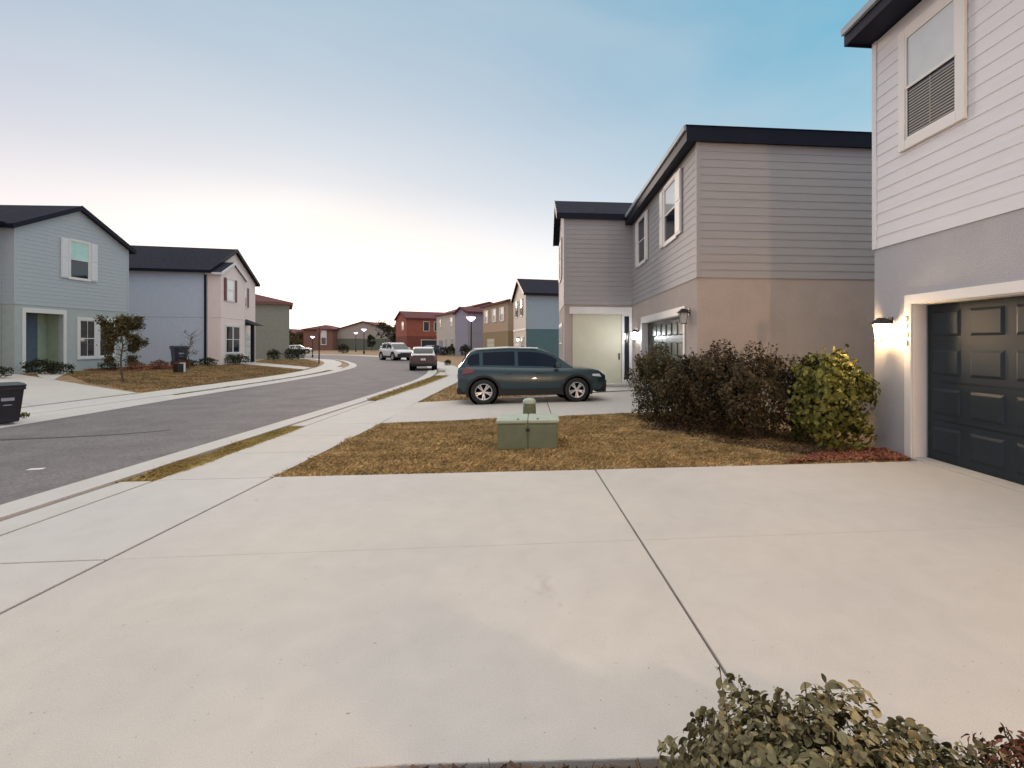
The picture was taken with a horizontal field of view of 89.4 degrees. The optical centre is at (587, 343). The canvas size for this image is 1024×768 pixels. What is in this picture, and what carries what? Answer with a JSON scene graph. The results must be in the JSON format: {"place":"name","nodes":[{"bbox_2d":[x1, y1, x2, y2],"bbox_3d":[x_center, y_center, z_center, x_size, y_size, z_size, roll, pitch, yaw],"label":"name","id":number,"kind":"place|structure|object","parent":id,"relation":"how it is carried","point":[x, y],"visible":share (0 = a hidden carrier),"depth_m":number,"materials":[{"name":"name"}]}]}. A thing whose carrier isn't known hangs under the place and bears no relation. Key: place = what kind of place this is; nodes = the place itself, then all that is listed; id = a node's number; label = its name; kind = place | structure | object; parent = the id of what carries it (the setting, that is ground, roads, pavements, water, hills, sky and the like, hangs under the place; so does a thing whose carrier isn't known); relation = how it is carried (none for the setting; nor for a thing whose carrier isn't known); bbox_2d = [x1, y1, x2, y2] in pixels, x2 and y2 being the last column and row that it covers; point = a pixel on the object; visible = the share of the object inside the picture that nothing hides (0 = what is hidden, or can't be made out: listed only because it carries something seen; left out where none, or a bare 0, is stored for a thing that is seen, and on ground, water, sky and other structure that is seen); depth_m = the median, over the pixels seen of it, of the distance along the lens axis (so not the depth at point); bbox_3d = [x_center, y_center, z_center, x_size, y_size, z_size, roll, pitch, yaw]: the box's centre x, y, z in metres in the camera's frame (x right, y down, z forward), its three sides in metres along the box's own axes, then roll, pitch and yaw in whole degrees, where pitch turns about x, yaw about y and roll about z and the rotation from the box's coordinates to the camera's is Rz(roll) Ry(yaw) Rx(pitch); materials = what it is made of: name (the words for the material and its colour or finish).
{"place":"outdoors","nodes":[
{"label":"outdoors","id":0,"kind":"place"},
{"bbox_2d":[0,362,310,407],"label":"driveway","id":1,"kind":"structure","parent":0,"point":[43,388],"depth_m":16.88,"materials":[{"name":"concrete"}]},
{"bbox_2d":[14,357,60,373],"bbox_3d":[-23.273,0.926,21.846,1.337,0.754,1.350,0,0,18],"label":"shrub","id":2,"kind":"object","parent":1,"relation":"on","point":[37,364],"visible":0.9,"depth_m":21.65,"materials":[{"name":"green plant"}]},
{"bbox_2d":[41,362,75,373],"bbox_3d":[-22.754,1.033,22.016,1.056,0.590,1.046,0,0,36],"label":"shrub","id":3,"kind":"object","parent":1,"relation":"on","point":[60,367],"visible":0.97,"depth_m":21.95,"materials":[{"name":"green plant"}]},
{"bbox_2d":[20,358,342,418],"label":"sidewalk","id":4,"kind":"structure","parent":0,"point":[50,409],"depth_m":15.87,"materials":[{"name":"concrete"}]},
{"bbox_2d":[0,382,26,422],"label":"wheelie bin","id":5,"kind":"object","parent":4,"relation":"on","point":[11,396],"visible":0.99,"depth_m":10.20,"materials":[{"name":"black plastic"}]},
{"bbox_2d":[20,412,29,418],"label":"weed tuft","id":6,"kind":"object","parent":4,"relation":"on","point":[23,414],"visible":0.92,"depth_m":10.91,"materials":[{"name":"green plant"}]},
{"bbox_2d":[0,354,427,504],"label":"road","id":7,"kind":"structure","parent":0,"point":[193,421],"depth_m":10.13,"materials":[{"name":"asphalt"}]},
{"bbox_2d":[0,429,170,439],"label":"road crack seal","id":8,"kind":"object","parent":7,"relation":"on","point":[75,436],"visible":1,"depth_m":8.90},
{"bbox_2d":[379,343,412,360],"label":"parked car","id":9,"kind":"object","parent":7,"relation":"on","point":[395,351],"visible":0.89,"depth_m":50.40,"materials":[{"name":"white paint"}]},
{"bbox_2d":[409,347,438,370],"bbox_3d":[-10.467,0.913,32.676,1.823,1.491,3.768,0,0,-16],"label":"parked car","id":10,"kind":"object","parent":7,"relation":"on","point":[423,356],"visible":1,"depth_m":30.99,"materials":[{"name":"red paint"}]},
{"bbox_2d":[0,355,457,614],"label":"sidewalk","id":11,"kind":"structure","parent":0,"point":[45,549],"depth_m":5.06,"materials":[{"name":"concrete"}]},
{"bbox_2d":[0,0,871,328],"label":"sky","id":12,"kind":"structure","parent":0,"point":[365,160],"materials":[{"name":"blue"}]},
{"bbox_2d":[20,350,909,479],"bbox_3d":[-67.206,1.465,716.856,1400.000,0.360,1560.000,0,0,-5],"label":"ground","id":13,"kind":"structure","parent":0,"point":[456,361],"depth_m":21.33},
{"bbox_2d":[0,366,13,376],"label":"shrub","id":14,"kind":"object","parent":13,"relation":"on","point":[2,373],"visible":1,"depth_m":19.59,"materials":[{"name":"green plant"}]},
{"bbox_2d":[0,205,136,373],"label":"gabled house","id":15,"kind":"structure","parent":13,"relation":"on","point":[64,276],"depth_m":23.93,"materials":[{"name":"grey paint"}]},
{"bbox_2d":[26,313,37,371],"bbox_3d":[-25.352,-0.020,22.865,0.200,2.720,1.300,0,0,-3],"label":"entry door","id":16,"kind":"structure","parent":15,"relation":"in","point":[31,319],"depth_m":23.25,"materials":[{"name":"blue paint"}]},
{"bbox_2d":[68,238,90,281],"bbox_3d":[-24.559,-4.035,24.737,0.050,1.930,1.130,0,0,-3],"label":"window","id":17,"kind":"structure","parent":15,"relation":"in","point":[79,251],"depth_m":24.74,"materials":[{"name":"white paint"}]},
{"bbox_2d":[77,317,97,359],"bbox_3d":[-24.603,-0.270,25.160,0.050,2.040,1.060,0,0,-3],"label":"window","id":18,"kind":"structure","parent":15,"relation":"in","point":[87,331],"depth_m":25.16,"materials":[{"name":"white paint"}]},
{"bbox_2d":[98,319,115,358],"bbox_3d":[-24.662,-0.270,26.229,0.050,2.040,1.060,0,0,-3],"label":"window","id":19,"kind":"structure","parent":15,"relation":"in","point":[101,353],"depth_m":25.95,"materials":[{"name":"white paint"}]},
{"bbox_2d":[92,313,149,382],"bbox_3d":[-18.269,0.146,20.081,1.739,2.752,1.549,0,0,-5],"label":"young tree","id":20,"kind":"object","parent":13,"relation":"on","point":[124,326],"visible":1,"depth_m":19.97,"materials":[{"name":"green plant"}]},
{"bbox_2d":[84,365,172,370],"bbox_3d":[-23.738,1.284,27.593,2.014,0.231,5.717,0,0,-5],"label":"mulch bed","id":21,"kind":"object","parent":13,"relation":"on","point":[148,367],"visible":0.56,"depth_m":26.27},
{"bbox_2d":[97,362,119,370],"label":"shrub","id":22,"kind":"object","parent":21,"relation":"on","point":[115,366],"visible":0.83,"depth_m":25.17,"materials":[{"name":"green plant"}]},
{"bbox_2d":[124,361,146,368],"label":"shrub","id":23,"kind":"object","parent":21,"relation":"on","point":[135,364],"visible":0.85,"depth_m":26.04,"materials":[{"name":"red plant"}]},
{"bbox_2d":[148,359,169,368],"bbox_3d":[-22.834,1.080,27.292,0.932,0.580,0.937,0,0,27],"label":"shrub","id":24,"kind":"object","parent":13,"relation":"on","point":[160,362],"visible":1,"depth_m":27.22,"materials":[{"name":"red plant"}]},
{"bbox_2d":[0,358,356,427],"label":"curb","id":25,"kind":"structure","parent":13,"relation":"on","point":[81,412],"depth_m":14.07,"materials":[{"name":"concrete"}]},
{"bbox_2d":[169,346,188,364],"bbox_3d":[-24.943,0.699,31.225,0.932,1.199,0.737,0,0,35],"label":"wheelie bin","id":26,"kind":"object","parent":13,"relation":"on","point":[176,354],"visible":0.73,"depth_m":30.97,"materials":[{"name":"black plastic"}]},
{"bbox_2d":[171,359,190,367],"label":"shrub","id":27,"kind":"object","parent":13,"relation":"on","point":[180,361],"visible":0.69,"depth_m":28.42,"materials":[{"name":"red plant"}]},
{"bbox_2d":[66,364,302,392],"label":"lawn grass","id":28,"kind":"structure","parent":13,"relation":"on","point":[206,369],"depth_m":23.46,"materials":[{"name":"plant"}]},
{"bbox_2d":[173,363,185,371],"bbox_3d":[-20.701,1.193,25.940,0.240,0.480,0.480,0,0,5],"label":"utility box","id":29,"kind":"object","parent":28,"relation":"on","point":[180,367],"visible":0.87,"depth_m":25.81,"materials":[{"name":"black metal"}]},
{"bbox_2d":[178,358,197,367],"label":"shrub","id":30,"kind":"object","parent":13,"relation":"on","point":[192,361],"visible":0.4,"depth_m":29.57,"materials":[{"name":"green plant"}]},
{"bbox_2d":[175,327,203,368],"bbox_3d":[-22.377,0.236,28.874,1.250,2.362,1.215,0,0,26],"label":"young tree","id":31,"kind":"object","parent":13,"relation":"on","point":[190,346],"visible":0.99,"depth_m":28.70,"materials":[{"name":"brown plant"}]},
{"bbox_2d":[128,245,262,364],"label":"gabled house","id":32,"kind":"structure","parent":13,"relation":"on","point":[174,292],"depth_m":33.46,"materials":[{"name":"blue"}]},
{"bbox_2d":[227,278,234,302],"bbox_3d":[-24.504,-3.685,35.114,0.050,1.590,1.240,0,0,-13],"label":"window","id":33,"kind":"structure","parent":32,"relation":"in","point":[230,282],"depth_m":35.10,"materials":[{"name":"white paint"}]},
{"bbox_2d":[225,324,239,353],"bbox_3d":[-24.615,-0.310,35.498,0.050,2.000,2.300,0,0,-13],"label":"window","id":34,"kind":"structure","parent":32,"relation":"in","point":[232,332],"depth_m":35.41,"materials":[{"name":"white paint"}]},
{"bbox_2d":[245,287,246,307],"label":"window","id":35,"kind":"structure","parent":32,"relation":"in","point":[245,287],"depth_m":39.22,"materials":[{"name":"white paint"}]},
{"bbox_2d":[245,333,249,360],"bbox_3d":[-26.323,0.240,39.563,0.060,2.200,2.000,0,0,-13],"label":"entry door","id":36,"kind":"structure","parent":32,"relation":"in","point":[247,335],"depth_m":39.56,"materials":[{"name":"white paint"}]},
{"bbox_2d":[198,357,218,364],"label":"shrub","id":37,"kind":"object","parent":13,"relation":"on","point":[208,360],"visible":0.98,"depth_m":32.37,"materials":[{"name":"green plant"}]},
{"bbox_2d":[114,426,304,482],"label":"verge grass","id":38,"kind":"structure","parent":13,"relation":"on","point":[175,467],"depth_m":7.05,"materials":[{"name":"plant"}]},
{"bbox_2d":[0,354,436,520],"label":"curb","id":39,"kind":"structure","parent":13,"relation":"on","point":[12,509],"depth_m":6.61,"materials":[{"name":"concrete"}]},
{"bbox_2d":[224,353,241,363],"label":"shrub","id":40,"kind":"object","parent":13,"relation":"on","point":[232,357],"visible":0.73,"depth_m":34.65,"materials":[{"name":"green plant"}]},
{"bbox_2d":[235,353,249,363],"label":"shrub","id":41,"kind":"object","parent":13,"relation":"on","point":[245,358],"visible":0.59,"depth_m":36.10,"materials":[{"name":"green plant"}]},
{"bbox_2d":[174,370,329,394],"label":"verge grass","id":42,"kind":"structure","parent":13,"relation":"on","point":[253,383],"depth_m":20.82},
{"bbox_2d":[266,349,280,359],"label":"shrub","id":43,"kind":"object","parent":13,"relation":"on","point":[273,353],"visible":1,"depth_m":47.87,"materials":[{"name":"green plant"}]},
{"bbox_2d":[255,294,292,358],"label":"sided house","id":44,"kind":"structure","parent":13,"relation":"on","point":[272,316],"depth_m":55.19,"materials":[{"name":"green"}]},
{"bbox_2d":[257,359,319,366],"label":"lawn grass","id":45,"kind":"structure","parent":13,"relation":"on","point":[302,362],"depth_m":43.41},
{"bbox_2d":[282,347,300,359],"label":"shrub","id":46,"kind":"object","parent":13,"relation":"on","point":[292,352],"visible":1,"depth_m":51.38,"materials":[{"name":"green plant"}]},
{"bbox_2d":[289,329,301,344],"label":"house","id":47,"kind":"structure","parent":13,"relation":"on","point":[293,332],"depth_m":135.78,"materials":[{"name":"brown"}]},
{"bbox_2d":[289,331,302,344],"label":"broadleaf tree","id":48,"kind":"object","parent":13,"relation":"on","point":[298,341],"visible":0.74,"depth_m":94.97,"materials":[{"name":"green plant"}]},
{"bbox_2d":[293,347,305,358],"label":"shrub","id":49,"kind":"object","parent":13,"relation":"on","point":[302,351],"visible":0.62,"depth_m":54.53,"materials":[{"name":"green plant"}]},
{"bbox_2d":[295,330,303,346],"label":"house","id":50,"kind":"structure","parent":13,"relation":"on","point":[298,331],"depth_m":136.28,"materials":[{"name":"brown"}]},
{"bbox_2d":[289,345,313,353],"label":"parked car","id":51,"kind":"object","parent":13,"relation":"on","point":[308,350],"visible":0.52,"depth_m":87.88,"materials":[{"name":"white paint"}]},
{"bbox_2d":[317,328,320,362],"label":"sign post","id":52,"kind":"object","parent":13,"relation":"on","point":[318,330],"visible":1,"depth_m":43.97,"materials":[{"name":"black metal"}]},
{"bbox_2d":[301,325,339,349],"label":"house","id":53,"kind":"structure","parent":13,"relation":"on","point":[328,337],"depth_m":132.24,"materials":[{"name":"brown"}]},
{"bbox_2d":[321,330,326,344],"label":"window","id":54,"kind":"structure","parent":53,"relation":"in","point":[323,332],"depth_m":132.19,"materials":[{"name":"white paint"}]},
{"bbox_2d":[337,344,348,352],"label":"shrub","id":55,"kind":"object","parent":13,"relation":"on","point":[344,347],"visible":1,"depth_m":87.98,"materials":[{"name":"green plant"}]},
{"bbox_2d":[337,321,392,349],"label":"house","id":56,"kind":"structure","parent":13,"relation":"on","point":[348,336],"depth_m":134.92,"materials":[{"name":"grey paint"}]},
{"bbox_2d":[366,334,376,350],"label":"tree","id":57,"kind":"object","parent":13,"relation":"on","point":[370,337],"visible":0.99,"depth_m":117.61,"materials":[{"name":"green plant"}]},
{"bbox_2d":[372,320,395,342],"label":"broadleaf tree","id":58,"kind":"object","parent":13,"relation":"on","point":[387,329],"visible":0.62,"depth_m":122.33,"materials":[{"name":"green plant"}]},
{"bbox_2d":[367,375,448,400],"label":"verge grass","id":59,"kind":"structure","parent":13,"relation":"on","point":[417,384],"depth_m":18.36,"materials":[{"name":"plant"}]},
{"bbox_2d":[394,311,443,349],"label":"sided house","id":60,"kind":"structure","parent":13,"relation":"on","point":[415,329],"depth_m":92.78,"materials":[{"name":"red paint"}]},
{"bbox_2d":[423,321,428,330],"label":"window","id":61,"kind":"structure","parent":60,"relation":"in","point":[425,323],"depth_m":92.73,"materials":[{"name":"white paint"}]},
{"bbox_2d":[421,340,436,346],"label":"garage door","id":62,"kind":"structure","parent":60,"relation":"in","point":[423,342],"depth_m":92.96,"materials":[{"name":"white paint"}]},
{"bbox_2d":[424,345,446,354],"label":"parked car","id":63,"kind":"object","parent":13,"relation":"on","point":[436,349],"visible":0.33,"depth_m":75.35,"materials":[{"name":"blue paint"}]},
{"bbox_2d":[439,347,444,355],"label":"wheelie bin","id":64,"kind":"object","parent":13,"relation":"on","point":[442,350],"visible":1,"depth_m":70.62,"materials":[{"name":"black plastic"}]},
{"bbox_2d":[445,346,454,354],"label":"shrub","id":65,"kind":"object","parent":13,"relation":"on","point":[450,348],"visible":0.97,"depth_m":74.26,"materials":[{"name":"green plant"}]},
{"bbox_2d":[434,301,491,354],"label":"sided house","id":66,"kind":"structure","parent":13,"relation":"on","point":[445,329],"depth_m":78.49,"materials":[{"name":"white"}]},
{"bbox_2d":[459,344,469,355],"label":"shrub","id":67,"kind":"object","parent":13,"relation":"on","point":[463,348],"visible":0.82,"depth_m":68.86,"materials":[{"name":"green plant"}]},
{"bbox_2d":[452,307,482,355],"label":"sided house","id":68,"kind":"structure","parent":13,"relation":"on","point":[462,329],"depth_m":70.05,"materials":[{"name":"purple"}]},
{"bbox_2d":[466,315,475,350],"bbox_3d":[-8.215,-0.230,35.990,0.720,3.660,0.709,0,0,-5],"label":"street lamp","id":69,"kind":"object","parent":13,"relation":"on","point":[470,318],"visible":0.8,"depth_m":35.95,"materials":[{"name":"black metal"}]},
{"bbox_2d":[480,299,513,347],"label":"sided house","id":70,"kind":"structure","parent":13,"relation":"on","point":[498,323],"depth_m":57.68,"materials":[{"name":"paint"}]},
{"bbox_2d":[485,310,487,323],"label":"window","id":71,"kind":"structure","parent":70,"relation":"in","point":[486,312],"depth_m":62.38,"materials":[{"name":"white paint"}]},
{"bbox_2d":[487,339,493,346],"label":"garage door","id":72,"kind":"structure","parent":70,"relation":"in","point":[490,342],"depth_m":60.86,"materials":[{"name":"beige metal"}]},
{"bbox_2d":[493,308,495,321],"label":"window","id":73,"kind":"structure","parent":70,"relation":"in","point":[494,310],"depth_m":59.29,"materials":[{"name":"white paint"}]},
{"bbox_2d":[500,307,502,321],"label":"window","id":74,"kind":"structure","parent":70,"relation":"in","point":[501,308],"depth_m":56.83,"materials":[{"name":"white paint"}]},
{"bbox_2d":[511,279,558,357],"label":"gabled house","id":75,"kind":"structure","parent":13,"relation":"on","point":[536,312],"depth_m":45.02,"materials":[{"name":"teal paint"}]},
{"bbox_2d":[520,299,521,316],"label":"window","id":76,"kind":"structure","parent":75,"relation":"in","point":[520,299],"depth_m":46.88,"materials":[{"name":"white paint"}]},
{"bbox_2d":[270,411,898,477],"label":"lawn grass","id":77,"kind":"structure","parent":13,"relation":"on","point":[587,442],"depth_m":7.69,"materials":[{"name":"plant"}]},
{"bbox_2d":[496,413,558,449],"bbox_3d":[-0.948,1.387,8.127,0.960,0.485,0.740,0,0,-5],"label":"utility box","id":78,"kind":"object","parent":77,"relation":"on","point":[525,431],"visible":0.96,"depth_m":7.80,"materials":[{"name":"green paint"}]},
{"bbox_2d":[498,425,526,449],"bbox_3d":[-1.144,1.415,7.778,0.444,0.370,0.017,0,0,-5],"label":"door panel","id":79,"kind":"structure","parent":78,"relation":"in","point":[509,436],"depth_m":7.77,"materials":[{"name":"green paint"}]},
{"bbox_2d":[528,424,556,448],"bbox_3d":[-0.690,1.415,7.820,0.444,0.370,0.017,0,0,-5],"label":"door panel","id":80,"kind":"structure","parent":78,"relation":"in","point":[539,436],"depth_m":7.81,"materials":[{"name":"green paint"}]},
{"bbox_2d":[523,398,535,416],"bbox_3d":[-1.062,1.302,9.291,0.250,0.655,0.250,0,0,-5],"label":"utility pedestal","id":81,"kind":"object","parent":77,"relation":"on","point":[529,405],"visible":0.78,"depth_m":9.20,"materials":[{"name":"green paint"}]},
{"bbox_2d":[553,124,874,415],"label":"house","id":82,"kind":"structure","parent":13,"relation":"on","point":[738,237],"depth_m":11.84,"materials":[{"name":"beige paint"}]},
{"bbox_2d":[559,244,561,282],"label":"window","id":83,"kind":"structure","parent":82,"relation":"in","point":[559,244],"depth_m":22.75,"materials":[{"name":"white paint"}]},
{"bbox_2d":[559,322,562,359],"bbox_3d":[-1.176,-0.025,22.137,0.050,1.690,2.940,0,0,-5],"label":"window","id":84,"kind":"structure","parent":82,"relation":"in","point":[561,325],"depth_m":21.67,"materials":[{"name":"white paint"}]},
{"bbox_2d":[637,212,645,267],"bbox_3d":[1.846,-3.570,17.649,0.050,1.680,1.280,0,0,-5],"label":"window","id":85,"kind":"structure","parent":82,"relation":"in","point":[640,222],"depth_m":17.84,"materials":[{"name":"white paint"}]},
{"bbox_2d":[649,318,682,369],"bbox_3d":[2.353,0.444,15.186,0.060,2.313,5.106,0,0,-5],"label":"garage door","id":86,"kind":"structure","parent":82,"relation":"in","point":[670,332],"depth_m":14.89,"materials":[{"name":"grey paint"}]},
{"bbox_2d":[663,172,676,246],"bbox_3d":[2.207,-3.570,13.791,0.050,1.680,1.330,0,0,-5],"label":"window","id":87,"kind":"structure","parent":82,"relation":"in","point":[669,235],"depth_m":13.88,"materials":[{"name":"white paint"}]},
{"bbox_2d":[637,415,826,454],"bbox_3d":[2.231,1.611,9.454,2.094,0.119,4.695,0,0,-21],"label":"mulch bed","id":88,"kind":"object","parent":13,"relation":"on","point":[812,449],"visible":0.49,"depth_m":8.63,"materials":[{"name":"wood"}]},
{"bbox_2d":[624,342,682,419],"bbox_3d":[1.477,0.777,10.922,1.393,1.711,1.265,0,0,13],"label":"shrub","id":89,"kind":"object","parent":88,"relation":"on","point":[646,369],"visible":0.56,"depth_m":10.76,"materials":[{"name":"green plant"}]},
{"bbox_2d":[642,351,722,426],"bbox_3d":[1.883,0.882,10.159,1.530,1.506,1.442,0,0,-5],"label":"shrub","id":90,"kind":"object","parent":88,"relation":"on","point":[661,392],"visible":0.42,"depth_m":9.87,"materials":[{"name":"green plant"}]},
{"bbox_2d":[659,339,767,433],"bbox_3d":[2.283,0.761,9.333,1.907,1.745,1.566,0,0,-5],"label":"shrub","id":91,"kind":"object","parent":88,"relation":"on","point":[707,364],"visible":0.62,"depth_m":9.10,"materials":[{"name":"green plant"}]},
{"bbox_2d":[708,340,807,442],"bbox_3d":[2.903,0.783,8.653,1.724,1.703,1.476,0,0,-5],"label":"shrub","id":92,"kind":"object","parent":88,"relation":"on","point":[775,378],"visible":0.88,"depth_m":8.31,"materials":[{"name":"green plant"}]},
{"bbox_2d":[785,447,908,462],"bbox_3d":[3.574,1.592,7.387,1.912,0.125,0.832,0,0,-5],"label":"mulch bed","id":93,"kind":"object","parent":13,"relation":"on","point":[873,454],"visible":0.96,"depth_m":7.17,"materials":[{"name":"wood"}]},
{"bbox_2d":[785,344,880,450],"bbox_3d":[3.724,0.815,8.014,1.360,1.639,1.274,0,0,-5],"label":"leafy bush","id":94,"kind":"object","parent":93,"relation":"on","point":[831,381],"visible":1,"depth_m":7.66,"materials":[{"name":"green plant"}]},
{"bbox_2d":[841,0,1023,492],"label":"house","id":95,"kind":"structure","parent":13,"relation":"on","point":[948,164],"depth_m":6.61,"materials":[{"name":"grey paint"}]},
{"bbox_2d":[898,0,966,152],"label":"window","id":96,"kind":"structure","parent":95,"relation":"in","point":[937,38],"depth_m":6.75,"materials":[{"name":"white paint"}]},
{"bbox_2d":[927,296,1023,484],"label":"garage door","id":97,"kind":"structure","parent":95,"relation":"in","point":[976,348],"depth_m":6.34,"materials":[{"name":"black metal"}]},
{"bbox_2d":[419,383,540,401],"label":"lawn grass","id":98,"kind":"structure","parent":0,"point":[445,394],"depth_m":15.93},
{"bbox_2d":[0,461,1023,767],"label":"driveway","id":99,"kind":"structure","parent":0,"point":[572,643],"depth_m":2.97,"materials":[{"name":"concrete"}]},
{"bbox_2d":[123,526,1016,558],"bbox_3d":[0.581,1.604,4.193,8.300,0.012,0.004,0,0,-5],"label":"driveway joint","id":100,"kind":"object","parent":99,"relation":"on","point":[547,543],"visible":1,"depth_m":4.10,"materials":[{"name":"concrete"}]},
{"bbox_2d":[383,383,676,423],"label":"driveway","id":101,"kind":"structure","parent":0,"point":[614,398],"depth_m":12.90,"materials":[{"name":"concrete"}]},
{"bbox_2d":[456,347,605,404],"bbox_3d":[-1.647,0.863,14.690,4.119,1.578,1.993,0,0,-14],"label":"parked suv","id":102,"kind":"object","parent":101,"relation":"on","point":[487,375],"visible":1,"depth_m":13.85,"materials":[{"name":"blue metal"}]},
{"bbox_2d":[410,758,696,767],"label":"mulch bed","id":103,"kind":"object","parent":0,"point":[514,765],"visible":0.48,"depth_m":1.93,"materials":[{"name":"wood"}]},
{"bbox_2d":[656,666,942,767],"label":"leafy bush","id":104,"kind":"object","parent":103,"relation":"on","point":[782,738],"visible":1,"depth_m":1.56,"materials":[{"name":"green plant"}]},
{"bbox_2d":[882,716,1014,767],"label":"leafy bush","id":105,"kind":"object","parent":103,"relation":"on","point":[923,738],"visible":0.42,"depth_m":1.66,"materials":[{"name":"green plant"}]},
{"bbox_2d":[961,723,1023,767],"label":"leafy bush","id":106,"kind":"object","parent":103,"relation":"on","point":[1016,749],"visible":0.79,"depth_m":1.71,"materials":[{"name":"green plant"}]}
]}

